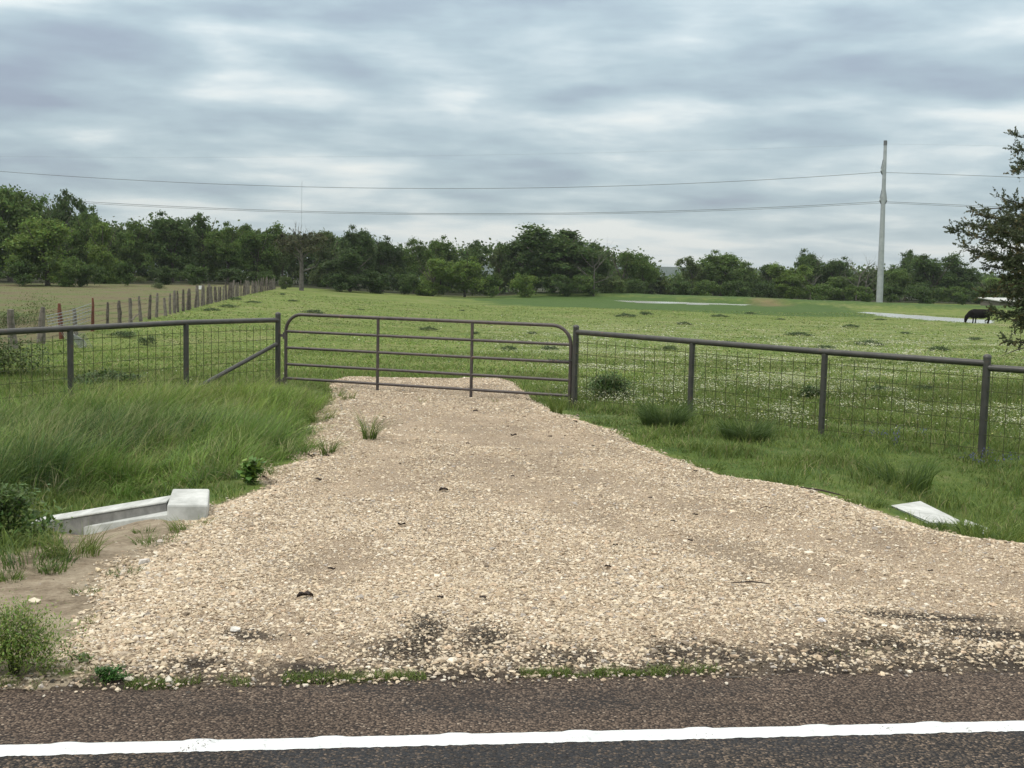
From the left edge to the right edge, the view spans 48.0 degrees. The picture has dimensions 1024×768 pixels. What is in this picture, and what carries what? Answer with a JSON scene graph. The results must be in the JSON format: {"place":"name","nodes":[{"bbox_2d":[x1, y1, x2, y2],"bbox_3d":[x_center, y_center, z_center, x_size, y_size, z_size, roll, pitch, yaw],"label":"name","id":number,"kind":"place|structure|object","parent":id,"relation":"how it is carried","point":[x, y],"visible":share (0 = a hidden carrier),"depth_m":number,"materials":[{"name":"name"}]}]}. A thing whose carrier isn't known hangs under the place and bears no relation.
{"place":"outdoors","nodes":[
{"label":"outdoors","id":0,"kind":"place"},
{"bbox_2d":[0,271,1023,689],"bbox_3d":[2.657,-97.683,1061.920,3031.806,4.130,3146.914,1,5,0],"label":"ground","id":1,"kind":"structure","parent":0,"point":[44,587],"depth_m":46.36,"materials":[{"name":"green plant"}]},
{"bbox_2d":[0,258,38,286],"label":"wood shrub","id":2,"kind":"object","parent":1,"relation":"on","point":[22,270],"visible":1,"depth_m":94.99,"materials":[{"name":"green plant"}]},
{"bbox_2d":[0,184,55,280],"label":"oak tree","id":3,"kind":"object","parent":1,"relation":"on","point":[14,206],"visible":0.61,"depth_m":109.92,"materials":[{"name":"green plant"}]},
{"bbox_2d":[0,334,66,374],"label":"leafy bush","id":4,"kind":"object","parent":1,"relation":"on","point":[12,356],"visible":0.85,"depth_m":19.11,"materials":[{"name":"green plant"}]},
{"bbox_2d":[0,479,72,547],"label":"broadleaf weed","id":5,"kind":"object","parent":1,"relation":"on","point":[13,505],"visible":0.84,"depth_m":7.42,"materials":[{"name":"leaves"},{"name":"green stems"}]},
{"bbox_2d":[0,289,81,328],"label":"leafy bush","id":6,"kind":"object","parent":1,"relation":"on","point":[35,310],"visible":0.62,"depth_m":41.61,"materials":[{"name":"green plant"}]},
{"bbox_2d":[0,215,88,285],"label":"oak tree","id":7,"kind":"object","parent":1,"relation":"on","point":[35,241],"visible":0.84,"depth_m":97.84,"materials":[{"name":"green plant"}]},
{"bbox_2d":[0,535,91,575],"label":"grass tuft","id":8,"kind":"object","parent":1,"relation":"on","point":[8,561],"visible":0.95,"depth_m":6.62,"materials":[{"name":"green plant"}]},
{"bbox_2d":[0,589,94,683],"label":"leafy bush","id":9,"kind":"object","parent":1,"relation":"on","point":[7,652],"visible":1,"depth_m":4.76,"materials":[{"name":"leaves"},{"name":"woody twigs"}]},
{"bbox_2d":[39,188,89,264],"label":"oak tree","id":10,"kind":"object","parent":1,"relation":"on","point":[62,211],"visible":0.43,"depth_m":121.09,"materials":[{"name":"green plant"}]},
{"bbox_2d":[46,254,86,286],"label":"wood shrub","id":11,"kind":"object","parent":1,"relation":"on","point":[70,268],"visible":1,"depth_m":96.30,"materials":[{"name":"green plant"}]},
{"bbox_2d":[11,518,128,559],"bbox_3d":[-2.662,0.914,6.911,0.775,0.219,0.788,1,5,0],"label":"grass tuft","id":12,"kind":"object","parent":1,"relation":"on","point":[82,546],"visible":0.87,"depth_m":6.85,"materials":[{"name":"green plant"}]},
{"bbox_2d":[64,205,109,277],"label":"oak tree","id":13,"kind":"object","parent":1,"relation":"on","point":[82,236],"visible":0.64,"depth_m":116.00,"materials":[{"name":"green plant"}]},
{"bbox_2d":[76,263,107,286],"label":"wood shrub","id":14,"kind":"object","parent":1,"relation":"on","point":[91,270],"visible":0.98,"depth_m":97.33,"materials":[{"name":"green plant"}]},
{"bbox_2d":[59,366,147,381],"bbox_3d":[-6.460,-0.132,18.226,1.463,0.270,0.809,-2,7,-34],"label":"pasture weed","id":15,"kind":"object","parent":1,"relation":"on","point":[132,377],"visible":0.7,"depth_m":18.22,"materials":[{"name":"green plant"}]},
{"bbox_2d":[81,220,127,283],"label":"oak tree","id":16,"kind":"object","parent":1,"relation":"on","point":[98,247],"visible":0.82,"depth_m":110.86,"materials":[{"name":"green plant"}]},
{"bbox_2d":[31,489,208,534],"bbox_3d":[-2.923,1.157,8.760,1.994,0.834,0.454,5,7,36],"label":"culvert end","id":17,"kind":"object","parent":1,"relation":"on","point":[188,504],"visible":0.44,"depth_m":8.44,"materials":[{"name":"concrete"}]},
{"bbox_2d":[106,258,136,285],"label":"wood shrub","id":18,"kind":"object","parent":1,"relation":"on","point":[123,269],"visible":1,"depth_m":103.05,"materials":[{"name":"green plant"}]},
{"bbox_2d":[109,219,155,281],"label":"oak tree","id":19,"kind":"object","parent":1,"relation":"on","point":[133,240],"visible":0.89,"depth_m":122.05,"materials":[{"name":"green plant"}]},
{"bbox_2d":[0,277,275,348],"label":"old post fence","id":20,"kind":"object","parent":1,"relation":"on","point":[175,299],"visible":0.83,"depth_m":55.44,"materials":[{"name":"brown wood"}]},
{"bbox_2d":[46,303,92,347],"bbox_3d":[-14.106,-1.889,36.774,1.338,1.140,8.380,-1,6,-21],"label":"wire netting","id":21,"kind":"object","parent":20,"relation":"attached to","point":[78,342],"visible":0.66,"depth_m":35.06,"materials":[{"name":"grey metal"}]},
{"bbox_2d":[0,312,280,411],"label":"pipe fence","id":22,"kind":"object","parent":1,"relation":"on","point":[70,329],"visible":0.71,"depth_m":15.32,"materials":[{"name":"metal"}]},
{"bbox_2d":[146,265,179,284],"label":"wood shrub","id":23,"kind":"object","parent":1,"relation":"on","point":[167,275],"visible":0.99,"depth_m":111.19,"materials":[{"name":"green plant"}]},
{"bbox_2d":[137,210,201,282],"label":"oak tree","id":24,"kind":"object","parent":1,"relation":"on","point":[160,243],"visible":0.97,"depth_m":123.69,"materials":[{"name":"green plant"}]},
{"bbox_2d":[0,362,367,506],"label":"tall grass","id":25,"kind":"structure","parent":1,"relation":"on","point":[189,429],"depth_m":11.39,"materials":[{"name":"green plant"}]},
{"bbox_2d":[180,264,209,284],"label":"wood shrub","id":26,"kind":"object","parent":1,"relation":"on","point":[200,273],"visible":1,"depth_m":112.70,"materials":[{"name":"green plant"}]},
{"bbox_2d":[183,212,222,282],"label":"oak tree","id":27,"kind":"object","parent":1,"relation":"on","point":[200,226],"visible":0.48,"depth_m":128.15,"materials":[{"name":"green plant"}]},
{"bbox_2d":[200,221,252,283],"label":"oak tree","id":28,"kind":"object","parent":1,"relation":"on","point":[228,245],"visible":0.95,"depth_m":126.71,"materials":[{"name":"green plant"}]},
{"bbox_2d":[213,266,246,283],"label":"wood shrub","id":29,"kind":"object","parent":1,"relation":"on","point":[237,276],"visible":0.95,"depth_m":117.04,"materials":[{"name":"green plant"}]},
{"bbox_2d":[236,455,265,483],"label":"broadleaf weed","id":30,"kind":"object","parent":1,"relation":"on","point":[251,467],"visible":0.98,"depth_m":9.57,"materials":[{"name":"green plant"}]},
{"bbox_2d":[223,220,289,279],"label":"oak tree","id":31,"kind":"object","parent":1,"relation":"on","point":[264,258],"visible":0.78,"depth_m":129.00,"materials":[{"name":"green plant"}]},
{"bbox_2d":[268,232,303,284],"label":"oak tree","id":32,"kind":"object","parent":1,"relation":"on","point":[282,261],"visible":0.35,"depth_m":132.32,"materials":[{"name":"green plant"}]},
{"bbox_2d":[272,219,333,290],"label":"bare tree","id":33,"kind":"object","parent":1,"relation":"on","point":[305,242],"visible":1,"depth_m":108.95,"materials":[{"name":"green plant"}]},
{"bbox_2d":[308,227,341,287],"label":"oak tree","id":34,"kind":"object","parent":1,"relation":"on","point":[315,276],"visible":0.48,"depth_m":138.55,"materials":[{"name":"green plant"}]},
{"bbox_2d":[321,272,353,291],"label":"wood shrub","id":35,"kind":"object","parent":1,"relation":"on","point":[336,280],"visible":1,"depth_m":116.85,"materials":[{"name":"green plant"}]},
{"bbox_2d":[318,247,371,291],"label":"oak tree","id":36,"kind":"object","parent":1,"relation":"on","point":[347,261],"visible":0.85,"depth_m":120.09,"materials":[{"name":"green plant"}]},
{"bbox_2d":[337,224,377,290],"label":"oak tree","id":37,"kind":"object","parent":1,"relation":"on","point":[361,240],"visible":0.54,"depth_m":130.52,"materials":[{"name":"green plant"}]},
{"bbox_2d":[352,269,392,293],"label":"wood shrub","id":38,"kind":"object","parent":1,"relation":"on","point":[376,286],"visible":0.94,"depth_m":121.20,"materials":[{"name":"green plant"}]},
{"bbox_2d":[364,235,406,291],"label":"oak tree","id":39,"kind":"object","parent":1,"relation":"on","point":[385,254],"visible":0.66,"depth_m":134.69,"materials":[{"name":"green plant"}]},
{"bbox_2d":[393,272,424,293],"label":"wood shrub","id":40,"kind":"object","parent":1,"relation":"on","point":[410,279],"visible":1,"depth_m":125.03,"materials":[{"name":"green plant"}]},
{"bbox_2d":[395,237,435,292],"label":"oak tree","id":41,"kind":"object","parent":1,"relation":"on","point":[422,253],"visible":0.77,"depth_m":138.45,"materials":[{"name":"green plant"}]},
{"bbox_2d":[412,256,455,295],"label":"oak tree","id":42,"kind":"object","parent":1,"relation":"on","point":[430,286],"visible":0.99,"depth_m":126.52,"materials":[{"name":"green plant"}]},
{"bbox_2d":[423,234,458,291],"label":"oak tree","id":43,"kind":"object","parent":1,"relation":"on","point":[441,249],"visible":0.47,"depth_m":144.14,"materials":[{"name":"green plant"}]},
{"bbox_2d":[0,646,891,690],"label":"edge grass","id":44,"kind":"structure","parent":1,"relation":"on","point":[346,676],"depth_m":4.84,"materials":[{"name":"green plant"}]},
{"bbox_2d":[442,256,487,296],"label":"oak tree","id":45,"kind":"object","parent":1,"relation":"on","point":[464,271],"visible":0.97,"depth_m":128.44,"materials":[{"name":"green plant"}]},
{"bbox_2d":[451,240,490,293],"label":"oak tree","id":46,"kind":"object","parent":1,"relation":"on","point":[476,247],"visible":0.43,"depth_m":145.02,"materials":[{"name":"green plant"}]},
{"bbox_2d":[480,272,503,297],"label":"wood shrub","id":47,"kind":"object","parent":1,"relation":"on","point":[492,285],"visible":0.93,"depth_m":128.79,"materials":[{"name":"green plant"}]},
{"bbox_2d":[489,241,510,293],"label":"oak tree","id":48,"kind":"object","parent":1,"relation":"on","point":[497,260],"visible":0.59,"depth_m":144.91,"materials":[{"name":"green plant"}]},
{"bbox_2d":[0,201,1014,301],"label":"deep wood","id":49,"kind":"object","parent":1,"relation":"on","point":[292,269],"visible":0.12,"depth_m":156.87,"materials":[{"name":"green plant"}]},
{"bbox_2d":[13,315,1023,436],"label":"wildflowers","id":50,"kind":"object","parent":1,"relation":"on","point":[775,374],"visible":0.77,"depth_m":24.59,"materials":[{"name":"white plant"}]},
{"bbox_2d":[493,239,550,286],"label":"oak tree","id":51,"kind":"object","parent":1,"relation":"on","point":[512,266],"visible":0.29,"depth_m":142.23,"materials":[{"name":"green plant"}]},
{"bbox_2d":[507,273,540,297],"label":"wood shrub","id":52,"kind":"object","parent":1,"relation":"on","point":[518,281],"visible":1,"depth_m":131.24,"materials":[{"name":"green plant"}]},
{"bbox_2d":[539,274,572,296],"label":"wood shrub","id":53,"kind":"object","parent":1,"relation":"on","point":[557,280],"visible":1,"depth_m":132.97,"materials":[{"name":"green plant"}]},
{"bbox_2d":[512,222,605,291],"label":"oak tree","id":54,"kind":"object","parent":1,"relation":"on","point":[543,260],"visible":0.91,"depth_m":136.09,"materials":[{"name":"green plant"}]},
{"bbox_2d":[570,272,598,295],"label":"wood shrub","id":55,"kind":"object","parent":1,"relation":"on","point":[585,283],"visible":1,"depth_m":132.90,"materials":[{"name":"green plant"}]},
{"bbox_2d":[571,239,613,286],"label":"oak tree","id":56,"kind":"object","parent":1,"relation":"on","point":[603,269],"visible":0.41,"depth_m":140.37,"materials":[{"name":"green plant"}]},
{"bbox_2d":[578,368,638,399],"bbox_3d":[1.449,0.004,17.334,0.960,0.498,0.761,1,5,0],"label":"leafy bush","id":57,"kind":"object","parent":1,"relation":"on","point":[609,384],"visible":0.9,"depth_m":17.27,"materials":[{"name":"green plant"}]},
{"bbox_2d":[596,275,626,292],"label":"wood shrub","id":58,"kind":"object","parent":1,"relation":"on","point":[615,282],"visible":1,"depth_m":137.01,"materials":[{"name":"green plant"}]},
{"bbox_2d":[608,251,652,292],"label":"oak tree","id":59,"kind":"object","parent":1,"relation":"on","point":[629,263],"visible":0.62,"depth_m":146.26,"materials":[{"name":"green plant"}]},
{"bbox_2d":[624,278,649,293],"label":"wood shrub","id":60,"kind":"object","parent":1,"relation":"on","point":[640,285],"visible":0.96,"depth_m":141.00,"materials":[{"name":"green plant"}]},
{"bbox_2d":[627,252,660,293],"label":"oak tree","id":61,"kind":"object","parent":1,"relation":"on","point":[649,274],"visible":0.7,"depth_m":148.44,"materials":[{"name":"green plant"}]},
{"bbox_2d":[619,391,709,427],"bbox_3d":[1.869,0.314,14.097,1.485,0.427,1.536,1,5,0],"label":"grass tuft","id":62,"kind":"object","parent":1,"relation":"on","point":[649,416],"visible":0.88,"depth_m":14.00,"materials":[{"name":"green plant"}]},
{"bbox_2d":[664,279,694,294],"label":"wood shrub","id":63,"kind":"object","parent":1,"relation":"on","point":[683,285],"visible":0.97,"depth_m":148.85,"materials":[{"name":"green plant"}]},
{"bbox_2d":[674,255,707,294],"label":"oak tree","id":64,"kind":"object","parent":1,"relation":"on","point":[694,270],"visible":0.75,"depth_m":156.61,"materials":[{"name":"green plant"}]},
{"bbox_2d":[692,279,722,295],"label":"wood shrub","id":65,"kind":"object","parent":1,"relation":"on","point":[704,288],"visible":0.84,"depth_m":149.09,"materials":[{"name":"green plant"}]},
{"bbox_2d":[693,250,745,295],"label":"oak tree","id":66,"kind":"object","parent":1,"relation":"on","point":[718,268],"visible":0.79,"depth_m":154.14,"materials":[{"name":"green plant"}]},
{"bbox_2d":[717,279,752,296],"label":"wood shrub","id":67,"kind":"object","parent":1,"relation":"on","point":[728,287],"visible":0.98,"depth_m":149.16,"materials":[{"name":"green plant"}]},
{"bbox_2d":[700,413,791,442],"bbox_3d":[2.669,0.465,13.046,1.263,0.344,1.228,1,5,0],"label":"grass tuft","id":68,"kind":"object","parent":1,"relation":"on","point":[765,432],"visible":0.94,"depth_m":12.96,"materials":[{"name":"green plant"}]},
{"bbox_2d":[733,260,763,296],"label":"oak tree","id":69,"kind":"object","parent":1,"relation":"on","point":[749,273],"visible":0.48,"depth_m":158.25,"materials":[{"name":"green plant"}]},
{"bbox_2d":[751,279,778,297],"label":"wood shrub","id":70,"kind":"object","parent":1,"relation":"on","point":[766,289],"visible":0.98,"depth_m":148.78,"materials":[{"name":"green plant"}]},
{"bbox_2d":[749,263,781,297],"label":"oak tree","id":71,"kind":"object","parent":1,"relation":"on","point":[765,277],"visible":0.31,"depth_m":162.96,"materials":[{"name":"green plant"}]},
{"bbox_2d":[765,263,820,299],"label":"oak tree","id":72,"kind":"object","parent":1,"relation":"on","point":[784,279],"visible":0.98,"depth_m":154.38,"materials":[{"name":"green plant"}]},
{"bbox_2d":[571,325,1023,466],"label":"pipe fence","id":73,"kind":"object","parent":1,"relation":"on","point":[986,365],"visible":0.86,"depth_m":13.55,"materials":[{"name":"metal"}]},
{"bbox_2d":[280,313,572,405],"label":"pipe gate","id":74,"kind":"structure","parent":73,"relation":"attached to","point":[377,352],"depth_m":16.80,"materials":[{"name":"grey metal"}]},
{"bbox_2d":[790,248,829,299],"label":"oak tree","id":75,"kind":"object","parent":1,"relation":"on","point":[812,261],"visible":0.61,"depth_m":160.16,"materials":[{"name":"green plant"}]},
{"bbox_2d":[801,283,843,299],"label":"wood shrub","id":76,"kind":"object","parent":1,"relation":"on","point":[816,292],"visible":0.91,"depth_m":148.81,"materials":[{"name":"green plant"}]},
{"bbox_2d":[819,256,856,296],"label":"oak tree","id":77,"kind":"object","parent":1,"relation":"on","point":[835,267],"visible":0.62,"depth_m":160.37,"materials":[{"name":"green plant"}]},
{"bbox_2d":[825,275,872,300],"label":"oak tree","id":78,"kind":"object","parent":1,"relation":"on","point":[839,282],"visible":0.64,"depth_m":156.09,"materials":[{"name":"green plant"}]},
{"bbox_2d":[843,285,873,301],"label":"wood shrub","id":79,"kind":"object","parent":1,"relation":"on","point":[865,296],"visible":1,"depth_m":149.01,"materials":[{"name":"green plant"}]},
{"bbox_2d":[836,488,898,508],"bbox_3d":[2.838,0.904,9.147,0.551,0.152,0.596,0,6,-16],"label":"grass tuft","id":80,"kind":"object","parent":1,"relation":"on","point":[877,503],"visible":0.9,"depth_m":9.14,"materials":[{"name":"green plant"}]},
{"bbox_2d":[876,140,886,301],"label":"power pole","id":81,"kind":"object","parent":1,"relation":"on","point":[880,270],"visible":0.96,"depth_m":143.51,"materials":[{"name":"metal"}]},
{"bbox_2d":[0,171,878,188],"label":"power line","id":82,"kind":"object","parent":81,"relation":"attached to","point":[442,188],"visible":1,"depth_m":143.31,"materials":[{"name":"metal"}]},
{"bbox_2d":[37,198,879,213],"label":"power line","id":83,"kind":"object","parent":81,"relation":"attached to","point":[473,213],"visible":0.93,"depth_m":144.20,"materials":[{"name":"metal"}]},
{"bbox_2d":[56,201,874,214],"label":"power line","id":84,"kind":"object","parent":81,"relation":"attached to","point":[431,214],"visible":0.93,"depth_m":143.03,"materials":[{"name":"metal"}]},
{"bbox_2d":[883,284,908,302],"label":"wood shrub","id":85,"kind":"object","parent":1,"relation":"on","point":[896,291],"visible":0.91,"depth_m":154.74,"materials":[{"name":"green plant"}]},
{"bbox_2d":[839,446,953,492],"bbox_3d":[3.631,0.780,10.858,1.154,0.393,1.184,1,5,0],"label":"grass tuft","id":86,"kind":"object","parent":1,"relation":"on","point":[925,482],"visible":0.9,"depth_m":10.78,"materials":[{"name":"green plant"}]},
{"bbox_2d":[876,264,922,301],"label":"oak tree","id":87,"kind":"object","parent":1,"relation":"on","point":[899,276],"visible":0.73,"depth_m":161.72,"materials":[{"name":"green plant"}]},
{"bbox_2d":[885,249,918,300],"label":"oak tree","id":88,"kind":"object","parent":1,"relation":"on","point":[906,260],"visible":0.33,"depth_m":174.64,"materials":[{"name":"green plant"}]},
{"bbox_2d":[909,286,941,303],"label":"wood shrub","id":89,"kind":"object","parent":1,"relation":"on","point":[924,298],"visible":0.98,"depth_m":148.82,"materials":[{"name":"green plant"}]},
{"bbox_2d":[903,251,967,302],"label":"oak tree","id":90,"kind":"object","parent":1,"relation":"on","point":[924,267],"visible":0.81,"depth_m":158.67,"materials":[{"name":"green plant"}]},
{"bbox_2d":[892,501,987,532],"bbox_3d":[3.224,1.181,8.879,0.411,0.422,1.336,1,5,-4],"label":"culvert end","id":91,"kind":"object","parent":1,"relation":"on","point":[923,509],"visible":0.21,"depth_m":8.90,"materials":[{"name":"concrete"}]},
{"bbox_2d":[938,285,969,304],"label":"wood shrub","id":92,"kind":"object","parent":1,"relation":"on","point":[961,296],"visible":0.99,"depth_m":149.17,"materials":[{"name":"green plant"}]},
{"bbox_2d":[948,262,986,298],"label":"oak tree","id":93,"kind":"object","parent":1,"relation":"on","point":[966,281],"visible":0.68,"depth_m":159.44,"materials":[{"name":"green plant"}]},
{"bbox_2d":[942,126,1023,360],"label":"cedar tree","id":94,"kind":"object","parent":1,"relation":"on","point":[1012,261],"visible":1,"depth_m":19.68,"materials":[{"name":"green plant"}]},
{"bbox_2d":[942,515,1023,542],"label":"grass tuft","id":95,"kind":"object","parent":1,"relation":"on","point":[969,533],"visible":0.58,"depth_m":7.77,"materials":[{"name":"green plant"}]},
{"bbox_2d":[0,671,1023,744],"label":"road shoulder","id":96,"kind":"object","parent":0,"point":[553,704],"visible":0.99,"depth_m":4.52},
{"bbox_2d":[0,666,1023,696],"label":"loose stones","id":97,"kind":"object","parent":96,"relation":"on","point":[72,683],"visible":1,"depth_m":4.78,"materials":[{"name":"gravel"}]},
{"bbox_2d":[0,370,1023,564],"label":"verge grass","id":98,"kind":"structure","parent":0,"point":[664,431],"depth_m":12.81,"materials":[{"name":"green plant"}]},
{"bbox_2d":[0,731,1023,767],"bbox_3d":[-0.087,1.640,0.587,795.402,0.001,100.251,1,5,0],"label":"road","id":99,"kind":"structure","parent":0,"point":[991,749],"depth_m":4.07,"materials":[{"name":"black asphalt"}]},
{"bbox_2d":[0,721,1023,756],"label":"road line","id":100,"kind":"object","parent":99,"relation":"on","point":[201,745],"visible":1,"depth_m":4.19,"materials":[{"name":"paint"}]},
{"bbox_2d":[0,0,1023,274],"label":"sky","id":101,"kind":"structure","parent":0,"point":[275,94],"materials":[{"name":"grey"}]},
{"bbox_2d":[0,376,1023,692],"bbox_3d":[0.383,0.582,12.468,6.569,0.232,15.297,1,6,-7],"label":"gravel driveway","id":102,"kind":"structure","parent":0,"point":[597,479],"depth_m":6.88,"materials":[{"name":"beige gravel"}]},
{"bbox_2d":[92,664,133,682],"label":"weed","id":103,"kind":"object","parent":102,"relation":"on","point":[106,675],"visible":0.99,"depth_m":4.72,"materials":[{"name":"green plant"}]},
{"bbox_2d":[336,403,413,439],"bbox_3d":[-1.454,0.399,11.974,1.102,0.390,1.126,-3,7,-37],"label":"grass tuft","id":104,"kind":"object","parent":102,"relation":"on","point":[375,433],"visible":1,"depth_m":12.03,"materials":[{"name":"green plant"}]},
{"bbox_2d":[858,312,994,323],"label":"pond water","id":105,"kind":"structure","parent":0,"point":[948,319],"depth_m":89.57,"materials":[{"name":"grey liquid"}]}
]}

